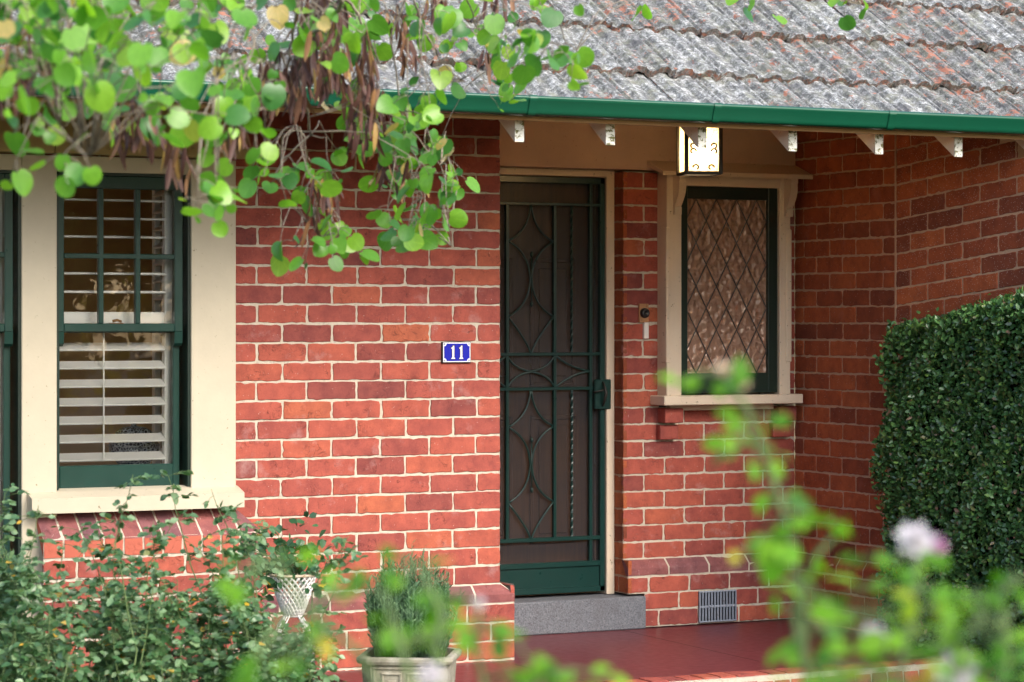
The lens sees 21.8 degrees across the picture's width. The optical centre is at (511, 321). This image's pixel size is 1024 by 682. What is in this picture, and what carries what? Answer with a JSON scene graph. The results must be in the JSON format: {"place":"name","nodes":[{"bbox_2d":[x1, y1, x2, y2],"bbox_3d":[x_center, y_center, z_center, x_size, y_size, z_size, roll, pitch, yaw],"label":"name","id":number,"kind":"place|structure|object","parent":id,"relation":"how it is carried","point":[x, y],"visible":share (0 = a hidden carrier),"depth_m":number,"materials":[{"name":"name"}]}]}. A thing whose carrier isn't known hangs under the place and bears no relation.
{"place":"outdoors","nodes":[
{"label":"outdoors","id":0,"kind":"place"},
{"bbox_2d":[108,424,159,463],"bbox_3d":[-1.680,0.532,11.800,0.231,0.225,0.231,0,0,-27],"label":"lidded dish","id":1,"kind":"object","parent":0,"point":[133,446],"visible":0.46,"depth_m":11.72,"materials":[{"name":"grey"}]},
{"label":"ground","id":2,"kind":"structure","parent":0,"visible":0},
{"bbox_2d":[0,483,93,681],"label":"rose bush","id":3,"kind":"object","parent":2,"relation":"on","point":[21,657],"visible":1,"depth_m":8.90,"materials":[{"name":"green plant"}]},
{"bbox_2d":[48,473,222,681],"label":"rose bush","id":4,"kind":"object","parent":2,"relation":"on","point":[145,649],"visible":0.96,"depth_m":9.13,"materials":[{"name":"green plant"}]},
{"bbox_2d":[149,469,368,681],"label":"rose bush","id":5,"kind":"object","parent":2,"relation":"on","point":[245,618],"visible":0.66,"depth_m":9.22,"materials":[{"name":"green plant"}]},
{"bbox_2d":[269,571,315,669],"bbox_3d":[-0.894,1.354,10.850,0.200,0.653,0.200,0,0,-27],"label":"lattice basket","id":6,"kind":"object","parent":2,"relation":"on","point":[298,611],"visible":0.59,"depth_m":10.80,"materials":[{"name":"white paint"}]},
{"bbox_2d":[233,511,355,600],"bbox_3d":[-0.891,0.969,10.867,0.508,0.382,0.359,0,0,-27],"label":"basket plant","id":7,"kind":"object","parent":6,"relation":"in","point":[293,566],"visible":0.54,"depth_m":10.83,"materials":[{"name":"green plant"}]},
{"bbox_2d":[356,647,461,681],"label":"plant pot","id":8,"kind":"object","parent":2,"relation":"on","point":[387,669],"visible":0.54,"depth_m":10.14,"materials":[{"name":"stone"}]},
{"bbox_2d":[361,540,465,657],"bbox_3d":[-0.381,1.081,10.294,0.401,0.466,0.404,0,0,12],"label":"lavender","id":9,"kind":"object","parent":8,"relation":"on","point":[406,612],"visible":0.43,"depth_m":10.21,"materials":[{"name":"green plant"}]},
{"bbox_2d":[216,545,627,681],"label":"rose bush","id":10,"kind":"object","parent":2,"relation":"on","point":[392,638],"visible":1,"depth_m":2.66,"materials":[{"name":"green plant"}]},
{"bbox_2d":[0,0,868,276],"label":"tree","id":11,"kind":"object","parent":2,"relation":"on","point":[323,28],"visible":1,"depth_m":7.58,"materials":[{"name":"green plant"}]},
{"bbox_2d":[0,0,1023,681],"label":"brick house","id":12,"kind":"structure","parent":2,"relation":"on","point":[542,462],"depth_m":12.28,"materials":[{"name":"red brick"}]},
{"bbox_2d":[0,170,20,605],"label":"window","id":13,"kind":"structure","parent":12,"relation":"in","point":[10,200],"depth_m":11.22,"materials":[{"name":"black paint"}]},
{"bbox_2d":[57,171,189,489],"bbox_3d":[-1.719,0.040,11.493,0.622,1.354,0.193,0,0,-27],"label":"window","id":14,"kind":"structure","parent":12,"relation":"in","point":[173,322],"depth_m":11.53,"materials":[{"name":"black paint"}]},
{"bbox_2d":[37,508,262,681],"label":"window base","id":15,"kind":"structure","parent":12,"relation":"in","point":[131,544],"depth_m":11.37,"materials":[{"name":"red brick"}]},
{"bbox_2d":[441,342,470,362],"bbox_3d":[-0.255,0.141,12.153,0.146,0.097,0.020,0,0,-27],"label":"house number","id":16,"kind":"object","parent":12,"relation":"attached to","point":[455,352],"visible":1,"depth_m":12.14,"materials":[{"name":"blue ceramic"}]},
{"bbox_2d":[500,175,610,595],"bbox_3d":[0.114,0.322,13.356,0.879,2.106,0.088,0,0,-27],"label":"screen door","id":17,"kind":"structure","parent":12,"relation":"in","point":[555,392],"depth_m":13.44,"materials":[{"name":"green paint"}]},
{"bbox_2d":[516,591,594,595],"bbox_3d":[0.037,0.327,13.478,0.856,2.125,0.052,0,0,-27],"label":"timber door","id":18,"kind":"structure","parent":12,"relation":"in","point":[593,591],"depth_m":13.56,"materials":[{"name":"wood"}]},
{"bbox_2d":[638,304,649,338],"bbox_3d":[0.675,-0.001,13.533,0.054,0.178,0.038,0,0,-27],"label":"doorbell","id":19,"kind":"object","parent":12,"relation":"attached to","point":[643,313],"visible":1,"depth_m":13.53,"materials":[{"name":"brown wood"}]},
{"bbox_2d":[676,126,722,175],"bbox_3d":[0.886,-1.147,12.550,0.192,0.912,0.192,0,0,-6],"label":"lantern","id":20,"kind":"object","parent":12,"relation":"hanging from","point":[692,159],"visible":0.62,"depth_m":12.47,"materials":[{"name":"white glass"}]},
{"bbox_2d":[647,161,812,409],"bbox_3d":[1.100,-0.182,13.720,0.897,1.276,0.280,0,0,-27],"label":"window","id":21,"kind":"structure","parent":12,"relation":"in","point":[724,241],"depth_m":13.69,"materials":[{"name":"beige paint"}]},
{"bbox_2d":[318,618,945,681],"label":"porch floor","id":22,"kind":"structure","parent":2,"relation":"on","point":[626,654],"depth_m":12.55,"materials":[{"name":"red paint"}]},
{"bbox_2d":[515,630,755,679],"bbox_3d":[0.402,1.557,12.498,1.095,0.001,1.665,0,0,-27],"label":"floor joint","id":23,"kind":"object","parent":22,"relation":"on","point":[667,640],"visible":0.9,"depth_m":12.61,"materials":[{"name":"red concrete"}]},
{"bbox_2d":[584,656,998,681],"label":"brick edging","id":24,"kind":"object","parent":2,"relation":"on","point":[768,675],"visible":0.36,"depth_m":11.77,"materials":[{"name":"red brick"}]},
{"bbox_2d":[658,355,1023,681],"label":"rose bush","id":25,"kind":"object","parent":2,"relation":"on","point":[776,555],"visible":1,"depth_m":2.69,"materials":[{"name":"green plant"}]},
{"bbox_2d":[868,286,1023,681],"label":"hedge","id":26,"kind":"object","parent":2,"relation":"on","point":[952,458],"visible":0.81,"depth_m":12.43,"materials":[{"name":"green plant"}]}
]}

